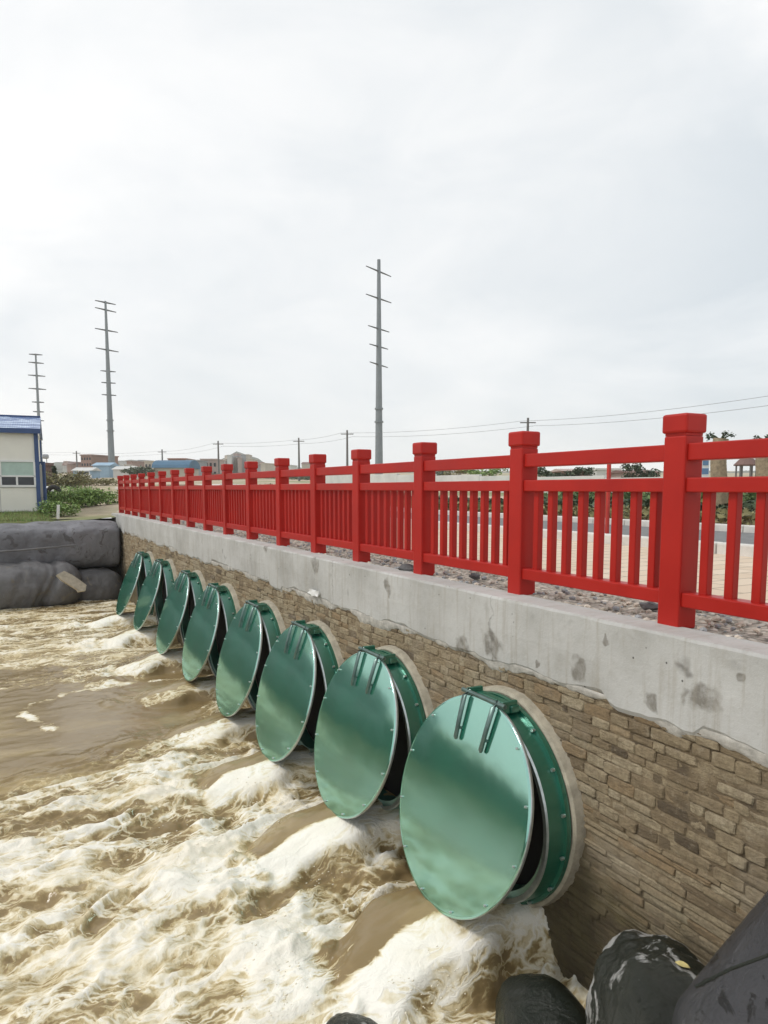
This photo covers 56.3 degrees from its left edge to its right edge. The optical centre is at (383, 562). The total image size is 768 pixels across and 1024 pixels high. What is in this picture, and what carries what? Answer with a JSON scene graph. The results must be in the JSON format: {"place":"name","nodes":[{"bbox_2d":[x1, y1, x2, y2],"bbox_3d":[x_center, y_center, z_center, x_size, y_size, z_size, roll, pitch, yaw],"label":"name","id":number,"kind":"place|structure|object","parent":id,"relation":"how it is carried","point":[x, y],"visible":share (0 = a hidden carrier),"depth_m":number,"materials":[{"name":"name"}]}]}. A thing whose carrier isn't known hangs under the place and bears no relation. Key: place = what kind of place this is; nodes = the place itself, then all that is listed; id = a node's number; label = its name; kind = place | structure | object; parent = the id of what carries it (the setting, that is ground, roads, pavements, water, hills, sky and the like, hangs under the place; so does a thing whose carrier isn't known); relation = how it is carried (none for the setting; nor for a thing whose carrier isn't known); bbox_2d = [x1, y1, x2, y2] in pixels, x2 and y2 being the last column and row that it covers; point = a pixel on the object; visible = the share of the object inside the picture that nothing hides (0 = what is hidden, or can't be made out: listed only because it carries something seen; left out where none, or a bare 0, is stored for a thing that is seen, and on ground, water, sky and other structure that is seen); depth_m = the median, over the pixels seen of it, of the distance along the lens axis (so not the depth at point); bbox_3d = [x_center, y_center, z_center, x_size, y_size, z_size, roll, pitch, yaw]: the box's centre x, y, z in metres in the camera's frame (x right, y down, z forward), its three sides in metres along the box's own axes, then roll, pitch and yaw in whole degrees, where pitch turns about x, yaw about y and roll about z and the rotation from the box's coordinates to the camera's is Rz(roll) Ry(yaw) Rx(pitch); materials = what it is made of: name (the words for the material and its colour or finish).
{"place":"outdoors","nodes":[
{"label":"outdoors","id":0,"kind":"place"},
{"bbox_2d":[77,471,91,477],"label":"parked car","id":1,"kind":"object","parent":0,"point":[85,473],"visible":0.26,"depth_m":85.68,"materials":[{"name":"white metal"}]},
{"bbox_2d":[51,518,119,574],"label":"river bank","id":2,"kind":"structure","parent":0,"point":[115,568],"depth_m":22.71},
{"bbox_2d":[0,599,587,1023],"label":"water","id":3,"kind":"structure","parent":0,"point":[92,931],"depth_m":5.98,"materials":[{"name":"liquid"}]},
{"bbox_2d":[0,560,82,608],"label":"geotextile tube","id":4,"kind":"object","parent":3,"relation":"in","point":[28,584],"visible":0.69,"depth_m":19.77,"materials":[{"name":"fabric"}]},
{"bbox_2d":[0,520,120,568],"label":"geotextile tube","id":5,"kind":"object","parent":4,"relation":"on","point":[78,544],"visible":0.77,"depth_m":20.84,"materials":[{"name":"fabric"}]},
{"bbox_2d":[56,571,86,591],"bbox_3d":[-8.264,0.500,18.985,0.733,0.587,0.221,-2,6,-20],"label":"broken slab","id":6,"kind":"object","parent":4,"relation":"on","point":[73,582],"depth_m":18.96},
{"bbox_2d":[78,567,121,600],"bbox_3d":[-8.788,0.698,21.728,1.612,1.091,1.864,-3,7,-28],"label":"geotextile tube","id":7,"kind":"object","parent":3,"relation":"in","point":[102,583],"visible":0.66,"depth_m":21.08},
{"bbox_2d":[40,612,465,1023],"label":"spray","id":8,"kind":"object","parent":3,"relation":"on","point":[245,868],"visible":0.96,"depth_m":5.79,"materials":[{"name":"liquid"}]},
{"bbox_2d":[326,1012,377,1023],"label":"sandbag","id":9,"kind":"object","parent":3,"relation":"in","point":[346,1018],"visible":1,"depth_m":4.29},
{"bbox_2d":[495,973,586,1023],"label":"sandbag","id":10,"kind":"object","parent":3,"relation":"in","point":[529,998],"visible":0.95,"depth_m":4.14,"materials":[{"name":"fabric"}]},
{"bbox_2d":[585,929,704,1023],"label":"sandbag","id":11,"kind":"object","parent":3,"relation":"in","point":[639,977],"visible":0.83,"depth_m":3.62,"materials":[{"name":"fabric"}]},
{"bbox_2d":[675,961,689,967],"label":"fallen leaf","id":12,"kind":"object","parent":11,"relation":"on","point":[682,964],"visible":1,"depth_m":3.59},
{"bbox_2d":[671,890,767,1023],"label":"sandbag","id":13,"kind":"object","parent":11,"relation":"on","point":[728,984],"visible":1,"depth_m":2.90,"materials":[{"name":"fabric"}]},
{"bbox_2d":[0,0,767,517],"label":"sky","id":14,"kind":"structure","parent":0,"point":[563,204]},
{"bbox_2d":[49,471,754,520],"bbox_3d":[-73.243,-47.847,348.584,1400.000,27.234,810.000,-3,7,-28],"label":"ground","id":15,"kind":"structure","parent":0,"point":[103,510],"depth_m":58.65,"materials":[{"name":"soil"}]},
{"bbox_2d":[0,415,42,512],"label":"prefab office","id":16,"kind":"structure","parent":15,"relation":"on","point":[20,452],"depth_m":24.00,"materials":[{"name":"white paint"}]},
{"bbox_2d":[0,460,35,486],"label":"window","id":17,"kind":"structure","parent":16,"relation":"in","point":[13,473],"depth_m":23.94,"materials":[{"name":"glass"}]},
{"bbox_2d":[0,509,56,522],"bbox_3d":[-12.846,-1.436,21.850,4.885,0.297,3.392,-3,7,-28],"label":"grass","id":18,"kind":"structure","parent":15,"relation":"on","point":[46,516],"depth_m":22.25,"materials":[{"name":"green plant"}]},
{"bbox_2d":[28,354,45,461],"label":"transmission mast","id":19,"kind":"object","parent":15,"relation":"on","point":[37,389],"visible":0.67,"depth_m":205.85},
{"bbox_2d":[39,462,46,508],"bbox_3d":[-12.301,-2.750,25.840,0.305,1.765,0.065,1,6,12],"label":"hoarding","id":20,"kind":"object","parent":15,"relation":"on","point":[43,480],"visible":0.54,"depth_m":25.79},
{"bbox_2d":[42,454,48,462],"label":"street lamp","id":21,"kind":"object","parent":15,"relation":"on","point":[45,456],"visible":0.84,"depth_m":68.96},
{"bbox_2d":[45,463,53,484],"bbox_3d":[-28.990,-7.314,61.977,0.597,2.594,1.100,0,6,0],"label":"house","id":22,"kind":"structure","parent":15,"relation":"on","point":[48,466],"depth_m":61.74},
{"bbox_2d":[41,497,63,509],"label":"shrub","id":23,"kind":"object","parent":15,"relation":"on","point":[49,501],"visible":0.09,"depth_m":26.03,"materials":[{"name":"green plant"}]},
{"bbox_2d":[47,485,61,497],"bbox_3d":[-14.191,-3.001,30.855,0.700,0.700,0.198,0,6,0],"label":"old tyre","id":24,"kind":"object","parent":15,"relation":"on","point":[52,487],"visible":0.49,"depth_m":30.76,"materials":[{"name":"rubber"}]},
{"bbox_2d":[51,466,58,484],"bbox_3d":[-29.410,-7.651,63.508,1.470,2.053,1.543,-1,6,-6],"label":"conifer tree","id":25,"kind":"object","parent":15,"relation":"on","point":[54,469],"visible":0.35,"depth_m":63.45,"materials":[{"name":"green plant"}]},
{"bbox_2d":[33,500,80,516],"bbox_3d":[-10.689,-1.759,23.498,1.543,0.615,0.948,0,6,0],"label":"shrub","id":26,"kind":"object","parent":15,"relation":"on","point":[48,507],"visible":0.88,"depth_m":23.41,"materials":[{"name":"green plant"}]},
{"bbox_2d":[56,505,59,518],"bbox_3d":[-10.370,-1.612,22.855,0.116,0.464,0.070,-3,7,-28],"label":"marker stake","id":27,"kind":"object","parent":15,"relation":"on","point":[58,512],"visible":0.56,"depth_m":22.83,"materials":[{"name":"white paint"}]},
{"bbox_2d":[62,462,66,473],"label":"house","id":28,"kind":"structure","parent":15,"relation":"on","point":[64,468],"depth_m":285.22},
{"bbox_2d":[46,470,92,487],"bbox_3d":[-27.622,-7.156,61.636,5.450,1.720,2.766,0,6,0],"label":"shrub","id":29,"kind":"object","parent":15,"relation":"on","point":[69,480],"visible":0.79,"depth_m":61.37,"materials":[{"name":"green plant"}]},
{"bbox_2d":[67,462,80,473],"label":"house","id":30,"kind":"structure","parent":15,"relation":"on","point":[70,466],"depth_m":247.78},
{"bbox_2d":[47,489,102,507],"bbox_3d":[-11.954,-2.411,27.387,2.278,0.826,1.318,0,6,0],"label":"shrub","id":31,"kind":"object","parent":15,"relation":"on","point":[82,500],"visible":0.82,"depth_m":27.21,"materials":[{"name":"green plant"}]},
{"bbox_2d":[55,485,113,499],"bbox_3d":[-14.935,-3.270,34.788,3.708,0.984,2.053,0,6,0],"label":"shrub","id":32,"kind":"object","parent":15,"relation":"on","point":[69,488],"visible":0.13,"depth_m":34.45,"materials":[{"name":"green plant"}]},
{"bbox_2d":[71,467,100,477],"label":"shed","id":33,"kind":"structure","parent":15,"relation":"on","point":[94,472],"depth_m":125.14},
{"bbox_2d":[63,490,112,505],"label":"shrub","id":34,"kind":"object","parent":15,"relation":"on","point":[100,500],"visible":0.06,"depth_m":29.82,"materials":[{"name":"green plant"}]},
{"bbox_2d":[77,486,117,505],"bbox_3d":[-11.002,-2.563,27.883,2.161,0.829,1.260,0,6,0],"label":"shrub","id":35,"kind":"object","parent":15,"relation":"on","point":[112,496],"visible":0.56,"depth_m":27.77,"materials":[{"name":"green plant"}]},
{"bbox_2d":[79,454,118,466],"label":"apartment block","id":36,"kind":"structure","parent":15,"relation":"on","point":[87,460],"depth_m":148.90,"materials":[{"name":"beige concrete"}]},
{"bbox_2d":[84,478,117,485],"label":"shrub","id":37,"kind":"object","parent":15,"relation":"on","point":[106,481],"visible":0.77,"depth_m":69.32,"materials":[{"name":"green plant"}]},
{"bbox_2d":[91,463,118,477],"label":"shed","id":38,"kind":"structure","parent":15,"relation":"on","point":[106,469],"depth_m":139.02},
{"bbox_2d":[95,300,118,462],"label":"transmission mast","id":39,"kind":"object","parent":15,"relation":"on","point":[110,434],"visible":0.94,"depth_m":146.92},
{"bbox_2d":[119,461,126,465],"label":"house","id":40,"kind":"structure","parent":15,"relation":"on","point":[121,463],"depth_m":268.63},
{"bbox_2d":[112,466,137,477],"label":"shed","id":41,"kind":"structure","parent":15,"relation":"on","point":[116,471],"depth_m":134.04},
{"bbox_2d":[119,465,148,472],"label":"tree","id":42,"kind":"object","parent":15,"relation":"on","point":[130,469],"visible":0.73,"depth_m":118.24,"materials":[{"name":"green plant"}]},
{"bbox_2d":[126,461,143,470],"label":"house","id":43,"kind":"structure","parent":15,"relation":"on","point":[138,463],"depth_m":253.57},
{"bbox_2d":[127,467,150,474],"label":"tree","id":44,"kind":"object","parent":15,"relation":"on","point":[144,469],"visible":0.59,"depth_m":118.04,"materials":[{"name":"green plant"}]},
{"bbox_2d":[133,469,154,475],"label":"tree","id":45,"kind":"object","parent":15,"relation":"on","point":[149,470],"visible":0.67,"depth_m":118.17,"materials":[{"name":"green plant"}]},
{"bbox_2d":[144,461,153,471],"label":"house","id":46,"kind":"structure","parent":15,"relation":"on","point":[148,463],"depth_m":188.32,"materials":[{"name":"beige concrete"}]},
{"bbox_2d":[151,460,200,477],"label":"factory shed","id":47,"kind":"structure","parent":15,"relation":"on","point":[167,466],"depth_m":119.14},
{"bbox_2d":[167,458,194,459],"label":"factory hall","id":48,"kind":"structure","parent":15,"relation":"on","point":[179,459],"depth_m":148.59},
{"bbox_2d":[195,460,207,475],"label":"house","id":49,"kind":"structure","parent":15,"relation":"on","point":[202,463],"depth_m":151.81,"materials":[{"name":"beige concrete"}]},
{"bbox_2d":[200,459,224,473],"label":"house","id":50,"kind":"structure","parent":15,"relation":"on","point":[213,463],"depth_m":163.61,"materials":[{"name":"beige concrete"}]},
{"bbox_2d":[217,441,219,473],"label":"utility pole","id":51,"kind":"object","parent":15,"relation":"on","point":[218,457],"visible":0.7,"depth_m":103.87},
{"bbox_2d":[227,455,234,472],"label":"house","id":52,"kind":"structure","parent":15,"relation":"on","point":[230,459],"depth_m":271.43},
{"bbox_2d":[237,457,241,472],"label":"house","id":53,"kind":"structure","parent":15,"relation":"on","point":[239,464],"depth_m":272.00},
{"bbox_2d":[234,457,247,472],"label":"house","id":54,"kind":"structure","parent":15,"relation":"on","point":[235,462],"depth_m":278.88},
{"bbox_2d":[241,455,245,472],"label":"house","id":55,"kind":"structure","parent":15,"relation":"on","point":[243,461],"depth_m":273.94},
{"bbox_2d":[257,462,263,471],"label":"house","id":56,"kind":"structure","parent":15,"relation":"on","point":[259,468],"depth_m":245.05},
{"bbox_2d":[212,473,309,479],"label":"tree belt","id":57,"kind":"object","parent":15,"relation":"on","point":[305,478],"visible":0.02,"depth_m":111.14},
{"bbox_2d":[260,463,274,470],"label":"house","id":58,"kind":"structure","parent":15,"relation":"on","point":[267,466],"depth_m":234.72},
{"bbox_2d":[289,465,296,469],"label":"house","id":59,"kind":"structure","parent":15,"relation":"on","point":[292,467],"depth_m":254.67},
{"bbox_2d":[293,438,303,480],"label":"utility pole","id":60,"kind":"object","parent":15,"relation":"on","point":[298,441],"visible":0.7,"depth_m":96.89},
{"bbox_2d":[301,462,310,468],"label":"house","id":61,"kind":"structure","parent":15,"relation":"on","point":[305,465],"depth_m":310.29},
{"bbox_2d":[341,430,353,465],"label":"utility pole","id":62,"kind":"object","parent":15,"relation":"on","point":[346,434],"visible":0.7,"depth_m":84.93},
{"bbox_2d":[366,259,390,473],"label":"transmission mast","id":63,"kind":"object","parent":15,"relation":"on","point":[378,436],"visible":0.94,"depth_m":112.28,"materials":[{"name":"metal"}]},
{"bbox_2d":[115,487,753,556],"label":"kerb","id":64,"kind":"structure","parent":15,"relation":"on","point":[746,550],"depth_m":10.30,"materials":[{"name":"concrete"}]},
{"bbox_2d":[111,513,767,990],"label":"retaining wall","id":65,"kind":"structure","parent":15,"relation":"on","point":[655,733],"depth_m":4.43,"materials":[{"name":"concrete"}]},
{"bbox_2d":[116,551,154,614],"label":"flap gate","id":66,"kind":"structure","parent":65,"relation":"attached to","point":[134,574],"depth_m":17.37,"materials":[{"name":"green metal"}]},
{"bbox_2d":[133,559,173,629],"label":"flap gate","id":67,"kind":"structure","parent":65,"relation":"attached to","point":[156,588],"depth_m":15.30,"materials":[{"name":"green metal"}]},
{"bbox_2d":[156,570,202,653],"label":"flap gate","id":68,"kind":"structure","parent":65,"relation":"attached to","point":[174,617],"depth_m":13.07,"materials":[{"name":"green metal"}]},
{"bbox_2d":[182,583,236,680],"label":"flap gate","id":69,"kind":"structure","parent":65,"relation":"attached to","point":[214,613],"depth_m":11.33,"materials":[{"name":"green metal"}]},
{"bbox_2d":[215,600,280,716],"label":"flap gate","id":70,"kind":"structure","parent":65,"relation":"attached to","point":[253,633],"depth_m":9.54,"materials":[{"name":"green metal"}]},
{"bbox_2d":[255,620,338,761],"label":"flap gate","id":71,"kind":"structure","parent":65,"relation":"attached to","point":[301,667],"depth_m":7.98,"materials":[{"name":"green metal"}]},
{"bbox_2d":[308,589,318,596],"bbox_3d":[-0.814,0.344,8.280,0.043,0.074,0.270,-3,7,-28],"label":"plastic scrap","id":72,"kind":"object","parent":65,"relation":"attached to","point":[312,592],"visible":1,"depth_m":8.26,"materials":[{"name":"white paint"}]},
{"bbox_2d":[314,645,425,818],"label":"flap gate","id":73,"kind":"structure","parent":65,"relation":"attached to","point":[371,719],"depth_m":6.41,"materials":[{"name":"green metal"}]},
{"bbox_2d":[116,510,767,643],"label":"gravel strip","id":74,"kind":"object","parent":65,"relation":"on","point":[748,633],"visible":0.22,"depth_m":5.24,"materials":[{"name":"gravel"}]},
{"bbox_2d":[398,564,412,570],"bbox_3d":[0.225,0.049,6.949,0.151,0.083,0.228,-3,7,-28],"label":"rubble chunk","id":75,"kind":"object","parent":74,"relation":"on","point":[406,567],"visible":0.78,"depth_m":6.89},
{"bbox_2d":[138,513,767,638],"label":"pebbles","id":76,"kind":"object","parent":74,"relation":"on","point":[561,594],"visible":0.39,"depth_m":5.48,"materials":[{"name":"gravel"}]},
{"bbox_2d":[469,573,480,579],"bbox_3d":[0.798,0.116,6.303,0.090,0.058,0.137,-3,7,-28],"label":"rubble chunk","id":77,"kind":"object","parent":74,"relation":"on","point":[474,576],"visible":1,"depth_m":6.26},
{"bbox_2d":[639,601,657,610],"bbox_3d":[1.735,0.281,4.685,0.108,0.061,0.155,-3,7,-28],"label":"rubble chunk","id":78,"kind":"object","parent":74,"relation":"on","point":[652,606],"visible":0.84,"depth_m":4.65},
{"bbox_2d":[117,413,767,627],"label":"red railing","id":79,"kind":"object","parent":65,"relation":"on","point":[361,516],"visible":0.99,"depth_m":5.31,"materials":[{"name":"paint"}]},
{"bbox_2d":[400,685,570,919],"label":"flap gate","id":80,"kind":"structure","parent":65,"relation":"attached to","point":[485,823],"depth_m":4.84,"materials":[{"name":"metal"}]},
{"bbox_2d":[435,471,446,475],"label":"tree","id":81,"kind":"object","parent":15,"relation":"on","point":[439,473],"visible":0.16,"depth_m":74.05,"materials":[{"name":"green plant"}]},
{"bbox_2d":[115,498,767,602],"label":"paved walk","id":82,"kind":"structure","parent":15,"relation":"on","point":[745,577],"depth_m":7.86,"materials":[{"name":"concrete"}]},
{"bbox_2d":[439,470,466,475],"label":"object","id":83,"kind":"object","parent":15,"relation":"on","point":[457,472],"visible":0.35,"depth_m":69.09,"materials":[{"name":"green plant"}]},
{"bbox_2d":[166,484,751,524],"bbox_3d":[1.123,-2.799,28.756,3.350,1.155,90.000,-3,7,-28],"label":"planting bed","id":84,"kind":"object","parent":15,"relation":"on","point":[724,522],"visible":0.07,"depth_m":19.31,"materials":[{"name":"plant"}]},
{"bbox_2d":[270,483,755,520],"bbox_3d":[0.049,-3.014,31.570,1.625,1.199,36.136,-3,7,-28],"label":"dark hedge","id":85,"kind":"object","parent":84,"relation":"on","point":[750,505],"visible":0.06,"depth_m":19.13,"materials":[{"name":"green plant"}]},
{"bbox_2d":[411,501,755,524],"bbox_3d":[2.093,-2.159,24.775,1.174,0.834,38.109,-3,7,-28],"label":"hedge","id":86,"kind":"object","parent":84,"relation":"on","point":[721,516],"visible":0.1,"depth_m":17.05,"materials":[{"name":"green plant"}]},
{"bbox_2d":[706,430,735,505],"bbox_3d":[8.060,-2.054,17.388,0.566,2.242,0.666,-3,7,-28],"label":"pruned tree","id":87,"kind":"object","parent":84,"relation":"on","point":[718,468],"visible":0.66,"depth_m":17.23,"materials":[{"name":"beige plant"}]},
{"bbox_2d":[753,434,767,511],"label":"pruned tree","id":88,"kind":"object","parent":84,"relation":"on","point":[761,466],"visible":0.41,"depth_m":16.24,"materials":[{"name":"beige plant"}]},
{"bbox_2d":[460,468,508,475],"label":"tree","id":89,"kind":"object","parent":15,"relation":"on","point":[491,472],"visible":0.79,"depth_m":67.09,"materials":[{"name":"green plant"}]},
{"bbox_2d":[220,483,754,532],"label":"kerb","id":90,"kind":"structure","parent":15,"relation":"on","point":[723,527],"depth_m":16.39,"materials":[{"name":"concrete"}]},
{"bbox_2d":[326,474,662,493],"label":"perimeter wall","id":91,"kind":"structure","parent":15,"relation":"on","point":[377,478],"depth_m":54.47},
{"bbox_2d":[520,418,535,430],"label":"utility pole","id":92,"kind":"object","parent":15,"relation":"on","point":[527,422],"visible":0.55,"depth_m":68.93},
{"bbox_2d":[537,467,552,476],"bbox_3d":[13.100,-7.099,59.619,1.874,1.960,1.830,1,6,14],"label":"tree","id":93,"kind":"object","parent":15,"relation":"on","point":[540,472],"visible":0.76,"depth_m":59.27,"materials":[{"name":"green plant"}]},
{"bbox_2d":[553,471,570,476],"bbox_3d":[15.278,-7.162,61.551,2.178,1.585,2.558,-3,7,-28],"label":"tree","id":94,"kind":"object","parent":15,"relation":"on","point":[555,474],"visible":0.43,"depth_m":61.68,"materials":[{"name":"green plant"}]},
{"bbox_2d":[550,469,588,476],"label":"house","id":95,"kind":"structure","parent":15,"relation":"on","point":[558,470],"depth_m":76.20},
{"bbox_2d":[566,467,596,475],"bbox_3d":[16.448,-7.081,59.630,2.417,1.924,2.705,-3,7,-28],"label":"tree","id":96,"kind":"object","parent":15,"relation":"on","point":[578,471],"visible":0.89,"depth_m":59.23,"materials":[{"name":"green plant"}]},
{"bbox_2d":[590,468,620,475],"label":"house","id":97,"kind":"structure","parent":15,"relation":"on","point":[601,472],"depth_m":89.31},
{"bbox_2d":[620,463,643,477],"bbox_3d":[17.759,-6.183,51.674,1.471,2.183,1.659,-3,7,-28],"label":"tree","id":98,"kind":"object","parent":15,"relation":"on","point":[631,468],"visible":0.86,"depth_m":51.48,"materials":[{"name":"green plant"}]},
{"bbox_2d":[606,470,661,477],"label":"house","id":99,"kind":"structure","parent":15,"relation":"on","point":[616,473],"depth_m":71.84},
{"bbox_2d":[636,467,660,476],"bbox_3d":[18.870,-6.003,51.618,1.806,1.837,2.146,-3,7,-28],"label":"tree","id":100,"kind":"object","parent":15,"relation":"on","point":[651,473],"visible":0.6,"depth_m":51.57,"materials":[{"name":"green plant"}]},
{"bbox_2d":[734,459,755,476],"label":"pavilion","id":101,"kind":"structure","parent":15,"relation":"on","point":[740,463],"depth_m":59.09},
{"bbox_2d":[54,451,754,472],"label":"hills","id":102,"kind":"structure","parent":0,"point":[59,466],"depth_m":366.76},
{"bbox_2d":[438,514,753,543],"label":"road","id":103,"kind":"structure","parent":0,"point":[721,536],"depth_m":14.15,"materials":[{"name":"asphalt"}]},
{"bbox_2d":[605,464,610,533],"bbox_3d":[3.573,-0.967,11.461,0.120,1.270,0.120,-3,7,-28],"label":"red post","id":104,"kind":"object","parent":103,"relation":"on","point":[607,514],"visible":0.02,"depth_m":11.45,"materials":[{"name":"metal"}]},
{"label":"utility pole","id":105,"kind":"object","parent":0,"visible":0},
{"bbox_2d":[42,396,765,453],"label":"overhead cable","id":106,"kind":"object","parent":105,"relation":"attached to","point":[464,427],"visible":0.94,"depth_m":70.49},
{"bbox_2d":[89,405,767,455],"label":"overhead cable","id":107,"kind":"object","parent":105,"relation":"attached to","point":[468,432],"visible":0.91,"depth_m":73.83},
{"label":"far pavement","id":108,"kind":"structure","parent":0,"visible":0},
{"bbox_2d":[544,492,755,505],"bbox_3d":[9.882,-1.570,18.779,1.506,0.911,20.163,-3,7,-28],"label":"tall hedge","id":109,"kind":"object","parent":108,"relation":"on","point":[746,496],"visible":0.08,"depth_m":22.05,"materials":[{"name":"green plant"}]},
{"bbox_2d":[702,460,709,476],"bbox_3d":[9.753,-2.323,21.870,0.240,1.821,0.065,0,6,0],"label":"sign board","id":110,"kind":"object","parent":108,"relation":"on","point":[705,468],"visible":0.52,"depth_m":21.79,"materials":[{"name":"white paint"}]}
]}

